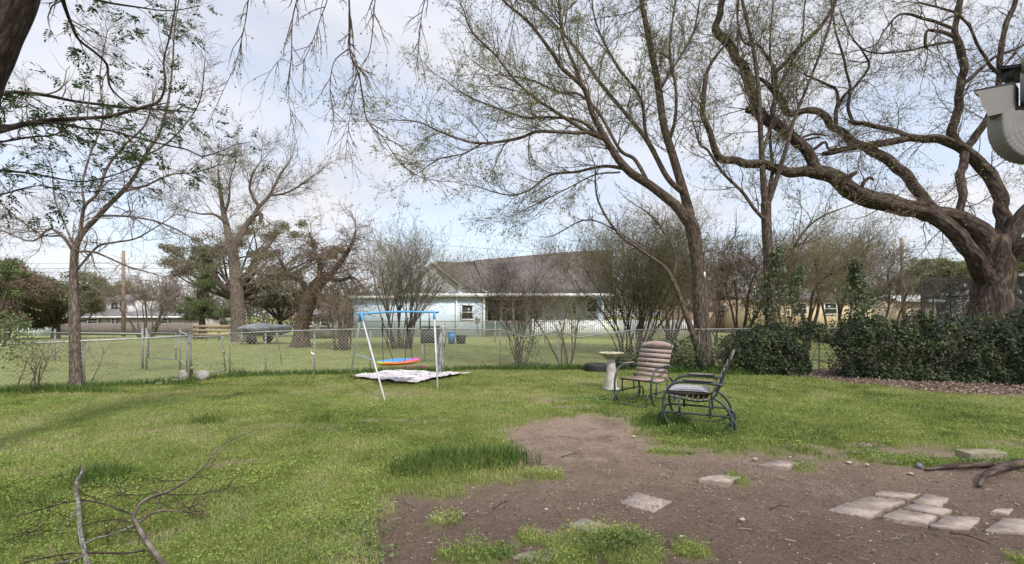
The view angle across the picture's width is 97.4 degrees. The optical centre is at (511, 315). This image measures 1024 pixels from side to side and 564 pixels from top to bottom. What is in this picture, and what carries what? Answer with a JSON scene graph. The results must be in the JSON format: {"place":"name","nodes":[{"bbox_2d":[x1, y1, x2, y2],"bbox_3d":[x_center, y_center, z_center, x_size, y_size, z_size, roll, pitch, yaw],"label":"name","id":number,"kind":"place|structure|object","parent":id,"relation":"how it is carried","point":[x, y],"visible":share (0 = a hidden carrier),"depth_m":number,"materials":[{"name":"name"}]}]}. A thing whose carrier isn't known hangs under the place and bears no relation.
{"place":"outdoors","nodes":[
{"label":"outdoors","id":0,"kind":"place"},
{"bbox_2d":[12,324,51,335],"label":"porch shed","id":1,"kind":"structure","parent":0,"point":[42,334],"depth_m":46.22,"materials":[{"name":"white paint"}]},
{"bbox_2d":[0,360,777,493],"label":"tall grass","id":2,"kind":"structure","parent":0,"point":[94,385],"depth_m":6.67,"materials":[{"name":"plant"}]},
{"bbox_2d":[0,317,1023,563],"bbox_3d":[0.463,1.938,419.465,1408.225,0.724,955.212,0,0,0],"label":"ground","id":3,"kind":"structure","parent":0,"point":[418,545],"depth_m":4.43,"materials":[{"name":"plant"}]},
{"bbox_2d":[0,253,32,342],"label":"evergreen tree","id":4,"kind":"object","parent":3,"relation":"on","point":[9,268],"visible":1,"depth_m":24.02,"materials":[{"name":"green plant"}]},
{"bbox_2d":[0,253,60,339],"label":"brown tree","id":5,"kind":"object","parent":3,"relation":"on","point":[33,291],"visible":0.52,"depth_m":30.27,"materials":[{"name":"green plant"}]},
{"bbox_2d":[4,337,77,391],"bbox_3d":[-9.698,1.042,9.377,1.881,1.228,1.186,0,0,42],"label":"sprout","id":6,"kind":"object","parent":3,"relation":"on","point":[35,370],"visible":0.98,"depth_m":9.29,"materials":[{"name":"brown plant"}]},
{"bbox_2d":[3,262,118,338],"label":"evergreen tree","id":7,"kind":"object","parent":3,"relation":"on","point":[50,315],"visible":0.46,"depth_m":33.76,"materials":[{"name":"green plant"}]},
{"bbox_2d":[0,326,147,368],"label":"back fence","id":8,"kind":"object","parent":3,"relation":"on","point":[141,345],"visible":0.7,"depth_m":14.59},
{"bbox_2d":[148,332,177,359],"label":"wire gate","id":9,"kind":"structure","parent":8,"relation":"attached to","point":[175,347],"depth_m":13.62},
{"bbox_2d":[61,324,126,384],"bbox_3d":[-9.776,0.887,10.469,0.933,1.533,1.228,0,0,0],"label":"sprout","id":10,"kind":"object","parent":3,"relation":"on","point":[90,351],"visible":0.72,"depth_m":10.39,"materials":[{"name":"brown plant"}]},
{"bbox_2d":[0,334,188,386],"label":"chain link fence","id":11,"kind":"object","parent":3,"relation":"on","point":[83,343],"visible":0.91,"depth_m":10.25,"materials":[{"name":"metal"}]},
{"bbox_2d":[0,302,42,370],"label":"leafy vine","id":12,"kind":"object","parent":11,"relation":"attached to","point":[14,328],"visible":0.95,"depth_m":9.25,"materials":[{"name":"green plant"}]},
{"bbox_2d":[80,269,145,313],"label":"evergreen tree","id":13,"kind":"object","parent":3,"relation":"on","point":[94,285],"visible":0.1,"depth_m":75.39,"materials":[{"name":"green plant"}]},
{"bbox_2d":[120,251,125,336],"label":"utility pole","id":14,"kind":"object","parent":3,"relation":"on","point":[123,318],"visible":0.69,"depth_m":41.89,"materials":[{"name":"brown wood"}]},
{"bbox_2d":[0,0,250,386],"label":"slender bare tree","id":15,"kind":"object","parent":3,"relation":"on","point":[75,367],"visible":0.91,"depth_m":9.93,"materials":[{"name":"grey plant"}]},
{"bbox_2d":[60,323,195,334],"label":"board fence","id":16,"kind":"object","parent":3,"relation":"on","point":[129,328],"visible":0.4,"depth_m":49.98,"materials":[{"name":"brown wood"}]},
{"bbox_2d":[0,429,270,563],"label":"fallen branch","id":17,"kind":"object","parent":3,"relation":"on","point":[156,555],"visible":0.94,"depth_m":3.32,"materials":[{"name":"wood"}]},
{"bbox_2d":[88,271,188,337],"bbox_3d":[-27.389,-0.841,34.754,6.570,5.276,6.314,0,0,0],"label":"bare shrub","id":18,"kind":"object","parent":3,"relation":"on","point":[163,307],"visible":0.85,"depth_m":33.95,"materials":[{"name":"brown plant"}]},
{"bbox_2d":[81,294,230,330],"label":"mauve house","id":19,"kind":"structure","parent":3,"relation":"on","point":[114,316],"depth_m":62.71,"materials":[{"name":"paint"}]},
{"bbox_2d":[178,370,187,381],"bbox_3d":[-8.033,1.485,10.988,0.200,0.319,0.177,0,0,23],"label":"rock","id":20,"kind":"object","parent":3,"relation":"on","point":[182,374],"visible":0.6,"depth_m":10.94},
{"bbox_2d":[179,328,191,378],"bbox_3d":[-9.014,1.034,12.372,0.102,1.332,2.606,0,0,-41],"label":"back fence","id":21,"kind":"object","parent":3,"relation":"on","point":[190,348],"visible":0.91,"depth_m":11.43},
{"bbox_2d":[188,335,225,374],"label":"wire gate","id":22,"kind":"structure","parent":21,"relation":"attached to","point":[223,353],"depth_m":11.73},
{"bbox_2d":[170,246,230,338],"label":"ivy tree","id":23,"kind":"object","parent":3,"relation":"on","point":[204,309],"visible":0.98,"depth_m":32.69,"materials":[{"name":"green plant"}]},
{"bbox_2d":[195,370,209,380],"bbox_3d":[-7.739,1.499,11.250,0.326,0.289,0.254,0,0,13],"label":"rock","id":24,"kind":"object","parent":3,"relation":"on","point":[200,375],"visible":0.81,"depth_m":11.17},
{"bbox_2d":[192,324,230,339],"bbox_3d":[-20.000,1.100,30.035,2.567,1.150,0.120,0,0,0],"label":"rail fence","id":25,"kind":"object","parent":3,"relation":"on","point":[206,330],"visible":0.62,"depth_m":29.98,"materials":[{"name":"brown wood"}]},
{"bbox_2d":[137,106,356,341],"bbox_3d":[-15.965,-5.529,28.074,11.839,14.590,7.228,0,0,0],"label":"forked tree","id":26,"kind":"object","parent":3,"relation":"on","point":[237,305],"visible":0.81,"depth_m":27.86,"materials":[{"name":"grey plant"}]},
{"bbox_2d":[153,214,344,336],"bbox_3d":[-23.220,-3.487,39.682,17.080,10.989,7.600,0,0,0],"label":"live oak","id":27,"kind":"object","parent":3,"relation":"on","point":[225,287],"visible":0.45,"depth_m":39.30,"materials":[{"name":"green plant"}]},
{"bbox_2d":[237,323,292,343],"bbox_3d":[-14.011,1.008,26.000,2.959,1.183,1.880,0,0,0],"label":"covered boat","id":28,"kind":"object","parent":3,"relation":"on","point":[255,327],"visible":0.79,"depth_m":25.43,"materials":[{"name":"grey fabric"}]},
{"bbox_2d":[247,276,324,324],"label":"evergreen tree","id":29,"kind":"object","parent":3,"relation":"on","point":[267,303],"visible":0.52,"depth_m":43.48,"materials":[{"name":"green plant"}]},
{"bbox_2d":[227,195,385,348],"bbox_3d":[-9.776,-2.317,22.819,7.507,8.279,5.150,0,0,0],"label":"vine tree","id":30,"kind":"object","parent":3,"relation":"on","point":[315,287],"visible":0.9,"depth_m":22.52,"materials":[{"name":"brown plant"}]},
{"bbox_2d":[294,310,350,337],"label":"grey shed","id":31,"kind":"structure","parent":3,"relation":"on","point":[327,335],"depth_m":33.00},
{"bbox_2d":[0,0,668,236],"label":"tree","id":32,"kind":"object","parent":3,"relation":"on","point":[17,18],"visible":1,"depth_m":5.14,"materials":[{"name":"brown plant"}]},
{"bbox_2d":[316,289,358,350],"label":"bare shrub","id":33,"kind":"object","parent":3,"relation":"on","point":[341,336],"visible":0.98,"depth_m":20.79,"materials":[{"name":"brown plant"}]},
{"bbox_2d":[307,209,479,348],"bbox_3d":[-5.663,-1.929,21.999,7.965,7.185,6.860,0,0,-21],"label":"crepe myrtle","id":34,"kind":"object","parent":3,"relation":"on","point":[401,272],"visible":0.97,"depth_m":21.78,"materials":[{"name":"brown plant"}]},
{"bbox_2d":[349,311,438,399],"bbox_3d":[-2.779,0.762,10.046,2.275,1.762,3.365,0,0,-9],"label":"swing set","id":35,"kind":"object","parent":3,"relation":"on","point":[360,314],"visible":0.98,"depth_m":10.24,"materials":[{"name":"blue paint"}]},
{"bbox_2d":[377,314,419,365],"bbox_3d":[-2.622,0.537,10.396,0.957,1.171,0.957,0,0,0],"label":"saucer swing","id":36,"kind":"object","parent":35,"relation":"hanging from","point":[397,361],"visible":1,"depth_m":10.23,"materials":[{"name":"multicoloured plastic"}]},
{"bbox_2d":[351,369,461,382],"bbox_3d":[-2.734,1.530,11.709,2.189,0.075,1.945,0,0,30],"label":"ground mat","id":37,"kind":"object","parent":3,"relation":"on","point":[402,375],"visible":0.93,"depth_m":11.55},
{"bbox_2d":[421,326,439,362],"bbox_3d":[-2.790,0.975,15.500,0.620,1.250,0.500,0,0,0],"label":"grill","id":38,"kind":"object","parent":3,"relation":"on","point":[429,335],"visible":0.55,"depth_m":15.25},
{"bbox_2d":[229,327,634,375],"bbox_3d":[-1.949,1.019,13.038,11.326,1.362,0.760,0,0,-8],"label":"chain link fence","id":39,"kind":"object","parent":3,"relation":"on","point":[439,328],"visible":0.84,"depth_m":13.08,"materials":[{"name":"metal"}]},
{"bbox_2d":[438,326,445,372],"bbox_3d":[-1.881,0.934,12.007,0.244,1.335,0.217,0,0,0],"label":"closed parasol","id":40,"kind":"object","parent":3,"relation":"on","point":[441,342],"visible":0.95,"depth_m":11.95,"materials":[{"name":"fabric"}]},
{"bbox_2d":[345,321,545,341],"bbox_3d":[-4.020,1.000,27.002,12.078,1.400,0.076,0,0,0],"label":"back fence","id":41,"kind":"object","parent":3,"relation":"on","point":[445,324],"visible":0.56,"depth_m":26.99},
{"bbox_2d":[447,332,454,343],"bbox_3d":[-3.457,1.257,25.714,0.458,0.686,0.459,0,0,0],"label":"bin","id":42,"kind":"object","parent":3,"relation":"on","point":[452,341],"visible":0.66,"depth_m":25.54,"materials":[{"name":"blue plastic"}]},
{"bbox_2d":[456,335,465,343],"bbox_3d":[-2.914,1.357,25.714,0.611,0.486,0.611,0,0,0],"label":"tub","id":43,"kind":"object","parent":3,"relation":"on","point":[460,340],"visible":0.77,"depth_m":25.49,"materials":[{"name":"plastic"}]},
{"bbox_2d":[348,250,611,337],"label":"blue house","id":44,"kind":"structure","parent":3,"relation":"on","point":[451,309],"depth_m":34.38,"materials":[{"name":"paint"}]},
{"bbox_2d":[461,304,473,319],"bbox_3d":[-3.381,-0.264,33.960,0.960,1.180,0.120,0,0,0],"label":"window","id":45,"kind":"structure","parent":44,"relation":"in","point":[466,305],"depth_m":33.97,"materials":[{"name":"glass"}]},
{"bbox_2d":[487,298,500,322],"bbox_3d":[-1.436,-0.397,35.360,1.098,1.916,0.120,0,0,0],"label":"window","id":46,"kind":"structure","parent":44,"relation":"in","point":[490,316],"depth_m":35.38,"materials":[{"name":"glass"}]},
{"bbox_2d":[501,298,512,322],"bbox_3d":[-0.378,-0.397,35.360,0.947,1.916,0.120,0,0,0],"label":"window","id":47,"kind":"structure","parent":44,"relation":"in","point":[509,317],"depth_m":35.38,"materials":[{"name":"glass"}]},
{"bbox_2d":[514,298,525,322],"bbox_3d":[0.604,-0.397,35.360,0.947,1.916,0.120,0,0,0],"label":"window","id":48,"kind":"structure","parent":44,"relation":"in","point":[515,316],"depth_m":35.38,"materials":[{"name":"glass"}]},
{"bbox_2d":[586,298,597,312],"bbox_3d":[6.271,-0.831,35.360,0.880,1.180,0.120,0,0,0],"label":"window","id":49,"kind":"structure","parent":44,"relation":"in","point":[589,307],"depth_m":35.38,"materials":[{"name":"glass"}]},
{"bbox_2d":[278,0,730,369],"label":"shade tree","id":50,"kind":"object","parent":3,"relation":"on","point":[685,213],"visible":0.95,"depth_m":13.13,"materials":[{"name":"brown plant"}]},
{"bbox_2d":[1,290,1023,327],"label":"undergrowth","id":51,"kind":"object","parent":3,"relation":"on","point":[289,320],"visible":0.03,"depth_m":81.86,"materials":[{"name":"plant"}]},
{"bbox_2d":[440,233,591,371],"bbox_3d":[0.045,-0.439,14.696,4.973,4.656,6.159,0,0,15],"label":"bare shrub","id":52,"kind":"object","parent":3,"relation":"on","point":[504,283],"visible":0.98,"depth_m":14.36,"materials":[{"name":"brown plant"}]},
{"bbox_2d":[510,333,546,363],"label":"shrub","id":53,"kind":"object","parent":3,"relation":"on","point":[529,351],"visible":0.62,"depth_m":14.17,"materials":[{"name":"green plant"}]},
{"bbox_2d":[510,551,552,563],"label":"paver","id":54,"kind":"object","parent":3,"relation":"on","point":[517,555],"visible":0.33,"depth_m":2.99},
{"bbox_2d":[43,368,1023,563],"bbox_3d":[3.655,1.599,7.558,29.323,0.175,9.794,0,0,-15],"label":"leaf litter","id":55,"kind":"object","parent":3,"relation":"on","point":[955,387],"visible":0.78,"depth_m":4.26,"materials":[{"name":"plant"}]},
{"bbox_2d":[52,272,1023,324],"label":"woods","id":56,"kind":"object","parent":3,"relation":"on","point":[193,294],"visible":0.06,"depth_m":82.45,"materials":[{"name":"plant"}]},
{"bbox_2d":[495,276,597,365],"bbox_3d":[1.199,0.161,13.999,3.031,2.998,2.400,0,0,19],"label":"thin shrub","id":57,"kind":"object","parent":3,"relation":"on","point":[562,329],"visible":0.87,"depth_m":13.73,"materials":[{"name":"brown plant"}]},
{"bbox_2d":[566,518,608,531],"bbox_3d":[0.586,1.628,3.439,0.278,0.054,0.206,0,0,33],"label":"paver","id":58,"kind":"object","parent":3,"relation":"on","point":[582,520],"visible":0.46,"depth_m":3.46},
{"bbox_2d":[584,363,606,371],"bbox_3d":[2.458,1.500,13.091,0.700,0.220,0.706,0,0,0],"label":"tyre","id":59,"kind":"object","parent":3,"relation":"on","point":[595,367],"visible":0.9,"depth_m":12.82,"materials":[{"name":"black rubber"}]},
{"bbox_2d":[598,351,623,390],"bbox_3d":[2.161,1.203,9.796,0.558,0.815,0.563,0,0,0],"label":"birdbath","id":60,"kind":"object","parent":3,"relation":"on","point":[611,357],"visible":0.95,"depth_m":9.71,"materials":[{"name":"stone"}]},
{"bbox_2d":[532,319,693,338],"bbox_3d":[7.315,0.920,31.562,11.820,1.400,0.145,0,0,0],"label":"picket fence","id":61,"kind":"object","parent":3,"relation":"on","point":[620,324],"visible":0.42,"depth_m":31.49,"materials":[{"name":"white paint"}]},
{"bbox_2d":[612,347,647,369],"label":"shrub","id":62,"kind":"object","parent":3,"relation":"on","point":[619,361],"visible":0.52,"depth_m":13.23,"materials":[{"name":"green plant"}]},
{"bbox_2d":[521,163,763,352],"bbox_3d":[5.090,-2.060,19.794,9.340,7.732,9.732,0,0,0],"label":"shrub","id":63,"kind":"object","parent":3,"relation":"on","point":[631,270],"visible":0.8,"depth_m":18.94,"materials":[{"name":"brown plant"}]},
{"bbox_2d":[614,341,675,408],"bbox_3d":[2.438,1.045,8.268,1.024,1.134,0.792,0,0,-44],"label":"glider chair","id":64,"kind":"object","parent":3,"relation":"on","point":[661,367],"visible":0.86,"depth_m":8.40,"materials":[{"name":"beige metal"}]},
{"bbox_2d":[620,492,670,512],"bbox_3d":[1.154,1.628,3.873,0.331,0.056,0.313,0,0,41],"label":"paver","id":65,"kind":"object","parent":3,"relation":"on","point":[646,503],"visible":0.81,"depth_m":3.86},
{"bbox_2d":[537,136,757,365],"bbox_3d":[4.033,-1.787,13.106,6.590,6.583,1.431,0,0,0],"label":"leaning sapling","id":66,"kind":"object","parent":3,"relation":"on","point":[689,324],"visible":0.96,"depth_m":12.98,"materials":[{"name":"brown plant"}]},
{"bbox_2d":[294,456,1018,563],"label":"clover","id":67,"kind":"object","parent":3,"relation":"on","point":[332,539],"visible":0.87,"depth_m":3.15,"materials":[{"name":"plant"}]},
{"bbox_2d":[627,231,718,338],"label":"bare tree","id":68,"kind":"object","parent":3,"relation":"on","point":[667,335],"visible":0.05,"depth_m":29.94,"materials":[{"name":"brown plant"}]},
{"bbox_2d":[637,321,711,371],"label":"leafy shrub","id":69,"kind":"object","parent":3,"relation":"on","point":[677,363],"visible":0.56,"depth_m":12.89,"materials":[{"name":"green plant"}]},
{"bbox_2d":[657,350,736,434],"bbox_3d":[2.696,1.045,6.550,1.024,1.134,0.792,0,0,26],"label":"glider chair","id":70,"kind":"object","parent":3,"relation":"on","point":[718,384],"visible":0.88,"depth_m":6.36,"materials":[{"name":"green metal"}]},
{"bbox_2d":[664,384,709,394],"bbox_3d":[2.577,1.090,6.608,0.594,0.136,0.594,0,0,26],"label":"seat cushion","id":71,"kind":"object","parent":70,"relation":"on","point":[685,389],"visible":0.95,"depth_m":6.45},
{"bbox_2d":[641,217,762,341],"bbox_3d":[11.743,-1.908,26.490,8.554,7.153,8.930,0,0,0],"label":"bare tree","id":72,"kind":"object","parent":3,"relation":"on","point":[716,310],"visible":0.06,"depth_m":26.13,"materials":[{"name":"brown plant"}]},
{"bbox_2d":[693,251,713,379],"bbox_3d":[4.714,0.054,11.072,0.526,3.293,0.026,0,0,0],"label":"shepherd hook","id":73,"kind":"object","parent":3,"relation":"on","point":[703,253],"visible":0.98,"depth_m":11.07,"materials":[{"name":"black metal"}]},
{"bbox_2d":[699,474,740,487],"bbox_3d":[2.032,1.613,4.391,0.389,0.072,0.238,0,0,-40],"label":"paver","id":74,"kind":"object","parent":3,"relation":"on","point":[719,480],"visible":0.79,"depth_m":4.33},
{"bbox_2d":[680,209,838,336],"bbox_3d":[9.281,-1.359,18.189,4.941,6.056,5.008,0,0,0],"label":"bare tree","id":75,"kind":"object","parent":3,"relation":"on","point":[750,262],"visible":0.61,"depth_m":18.09,"materials":[{"name":"brown plant"}]},
{"bbox_2d":[710,311,820,376],"bbox_3d":[7.004,0.720,12.563,3.060,1.922,2.157,0,0,24],"label":"ivy clump","id":76,"kind":"object","parent":3,"relation":"on","point":[790,348],"visible":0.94,"depth_m":12.24,"materials":[{"name":"green plant"}]},
{"bbox_2d":[758,460,801,470],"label":"paver","id":77,"kind":"object","parent":3,"relation":"on","point":[779,465],"visible":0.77,"depth_m":4.77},
{"bbox_2d":[739,223,826,326],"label":"bare tree","id":78,"kind":"object","parent":3,"relation":"on","point":[779,312],"visible":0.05,"depth_m":31.56,"materials":[{"name":"brown plant"}]},
{"bbox_2d":[673,0,923,365],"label":"straight tree","id":79,"kind":"object","parent":3,"relation":"on","point":[766,195],"visible":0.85,"depth_m":12.57,"materials":[{"name":"brown plant"}]},
{"bbox_2d":[737,244,797,367],"bbox_3d":[7.147,-0.262,12.571,1.542,3.514,1.382,0,0,-24],"label":"climbing ivy","id":80,"kind":"object","parent":79,"relation":"attached to","point":[777,254],"visible":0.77,"depth_m":12.47,"materials":[{"name":"green plant"}]},
{"bbox_2d":[752,187,894,349],"bbox_3d":[13.121,-2.174,19.785,5.390,7.674,7.233,0,0,32],"label":"bare tree","id":81,"kind":"object","parent":3,"relation":"on","point":[827,273],"visible":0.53,"depth_m":19.78,"materials":[{"name":"brown plant"}]},
{"bbox_2d":[635,327,1016,376],"bbox_3d":[9.342,0.971,11.790,11.808,1.459,0.452,0,0,18],"label":"chain link fence","id":82,"kind":"object","parent":3,"relation":"on","point":[818,348],"visible":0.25,"depth_m":12.96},
{"bbox_2d":[775,264,808,334],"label":"climbing ivy","id":83,"kind":"object","parent":82,"relation":"attached to","point":[794,290],"visible":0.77,"depth_m":12.97,"materials":[{"name":"green plant"}]},
{"bbox_2d":[787,320,877,375],"bbox_3d":[8.274,0.857,12.207,2.567,1.503,1.392,0,0,37],"label":"ivy strand","id":84,"kind":"object","parent":82,"relation":"attached to","point":[810,327],"visible":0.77,"depth_m":12.04,"materials":[{"name":"green plant"}]},
{"bbox_2d":[831,257,882,350],"bbox_3d":[9.280,-0.359,12.017,1.250,2.584,1.296,0,0,35],"label":"climbing ivy","id":85,"kind":"object","parent":82,"relation":"attached to","point":[855,280],"visible":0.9,"depth_m":11.95,"materials":[{"name":"green plant"}]},
{"bbox_2d":[649,0,1023,370],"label":"old tree","id":86,"kind":"object","parent":3,"relation":"on","point":[990,254],"visible":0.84,"depth_m":12.98,"materials":[{"name":"brown plant"}]},
{"bbox_2d":[777,207,897,316],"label":"bare tree","id":87,"kind":"object","parent":3,"relation":"on","point":[868,236],"visible":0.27,"depth_m":23.25,"materials":[{"name":"brown plant"}]},
{"bbox_2d":[828,502,884,519],"bbox_3d":[2.868,1.628,3.726,0.445,0.062,0.236,0,0,-28],"label":"paver","id":88,"kind":"object","parent":3,"relation":"on","point":[868,512],"visible":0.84,"depth_m":3.71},
{"bbox_2d":[773,201,958,329],"bbox_3d":[19.292,-2.938,25.585,8.881,9.228,9.134,0,0,0],"label":"bare tree","id":89,"kind":"object","parent":3,"relation":"on","point":[841,310],"visible":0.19,"depth_m":24.31,"materials":[{"name":"brown plant"}]},
{"bbox_2d":[852,496,904,511],"bbox_3d":[3.166,1.628,3.887,0.431,0.051,0.212,0,0,-28],"label":"paver","id":90,"kind":"object","parent":3,"relation":"on","point":[887,504],"visible":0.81,"depth_m":3.86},
{"bbox_2d":[875,491,919,500],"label":"paver","id":91,"kind":"object","parent":3,"relation":"on","point":[894,495],"visible":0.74,"depth_m":4.02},
{"bbox_2d":[899,237,906,320],"bbox_3d":[23.484,-1.440,26.887,0.419,6.487,0.465,0,0,0],"label":"utility pole","id":92,"kind":"object","parent":3,"relation":"on","point":[901,241],"visible":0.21,"depth_m":26.93,"materials":[{"name":"brown wood"}]},
{"bbox_2d":[881,509,937,527],"bbox_3d":[3.191,1.628,3.593,0.424,0.061,0.231,0,0,-28],"label":"paver","id":93,"kind":"object","parent":3,"relation":"on","point":[901,516],"visible":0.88,"depth_m":3.57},
{"bbox_2d":[862,232,966,321],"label":"bare tree","id":94,"kind":"object","parent":3,"relation":"on","point":[890,282],"visible":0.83,"depth_m":18.96,"materials":[{"name":"brown plant"}]},
{"bbox_2d":[811,294,1023,384],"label":"ivy hedge","id":95,"kind":"object","parent":3,"relation":"on","point":[938,345],"visible":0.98,"depth_m":11.08,"materials":[{"name":"green plant"}]},
{"bbox_2d":[904,503,951,517],"bbox_3d":[3.460,1.628,3.743,0.324,0.056,0.172,0,0,34],"label":"paver","id":96,"kind":"object","parent":3,"relation":"on","point":[939,512],"visible":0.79,"depth_m":3.72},
{"bbox_2d":[912,493,948,507],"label":"paver","id":97,"kind":"object","parent":3,"relation":"on","point":[935,500],"visible":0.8,"depth_m":3.90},
{"bbox_2d":[891,253,971,323],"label":"live oak","id":98,"kind":"object","parent":3,"relation":"on","point":[961,269],"visible":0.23,"depth_m":43.12,"materials":[{"name":"green plant"}]},
{"bbox_2d":[930,516,979,530],"bbox_3d":[3.475,1.633,3.513,0.512,0.055,0.177,0,0,-30],"label":"paver","id":99,"kind":"object","parent":3,"relation":"on","point":[962,523],"visible":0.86,"depth_m":3.48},
{"bbox_2d":[920,270,1023,321],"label":"trampoline","id":100,"kind":"object","parent":3,"relation":"on","point":[930,286],"visible":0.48,"depth_m":19.27,"materials":[{"name":"black plastic"}]},
{"bbox_2d":[924,458,1023,486],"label":"fallen root","id":101,"kind":"object","parent":3,"relation":"on","point":[1000,466],"visible":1,"depth_m":4.62,"materials":[{"name":"wood"}]},
{"bbox_2d":[955,449,1007,461],"bbox_3d":[5.175,1.555,4.965,0.440,0.130,0.160,0,0,-3],"label":"concrete kerb block","id":102,"kind":"object","parent":3,"relation":"on","point":[970,454],"depth_m":4.90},
{"bbox_2d":[989,507,1012,515],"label":"paver","id":103,"kind":"object","parent":3,"relation":"on","point":[1007,511],"visible":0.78,"depth_m":3.70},
{"bbox_2d":[984,518,1023,534],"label":"paver","id":104,"kind":"object","parent":3,"relation":"on","point":[1014,526],"visible":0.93,"depth_m":3.42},
{"bbox_2d":[1014,231,1023,299],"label":"live oak","id":105,"kind":"object","parent":3,"relation":"on","point":[1021,264],"visible":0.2,"depth_m":40.37,"materials":[{"name":"brown plant"}]},
{"bbox_2d":[0,343,1023,563],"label":"grass","id":106,"kind":"structure","parent":0,"point":[237,390],"depth_m":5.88,"materials":[{"name":"plant"}]},
{"bbox_2d":[0,0,1023,316],"label":"sky","id":107,"kind":"structure","parent":0,"point":[266,30],"materials":[{"name":"white"}]},
{"bbox_2d":[661,299,725,331],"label":"brick house","id":108,"kind":"structure","parent":0,"point":[712,323],"depth_m":44.00,"materials":[{"name":"beige brick"}]},
{"bbox_2d":[714,289,875,333],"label":"brick house","id":109,"kind":"structure","parent":0,"point":[828,310],"depth_m":40.00,"materials":[{"name":"beige brick"}]},
{"bbox_2d":[823,303,836,314],"bbox_3d":[28.267,-0.622,39.960,1.180,1.080,0.120,0,0,0],"label":"window","id":110,"kind":"structure","parent":109,"relation":"in","point":[828,311],"depth_m":39.98,"materials":[{"name":"white glass"}]},
{"bbox_2d":[869,295,942,330],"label":"metal roof shed","id":111,"kind":"structure","parent":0,"point":[893,312],"depth_m":30.53,"materials":[{"name":"white paint"}]},
{"bbox_2d":[973,57,1023,164],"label":"house eave","id":112,"kind":"object","parent":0,"point":[1005,117],"visible":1,"depth_m":1.30,"materials":[{"name":"metal"}]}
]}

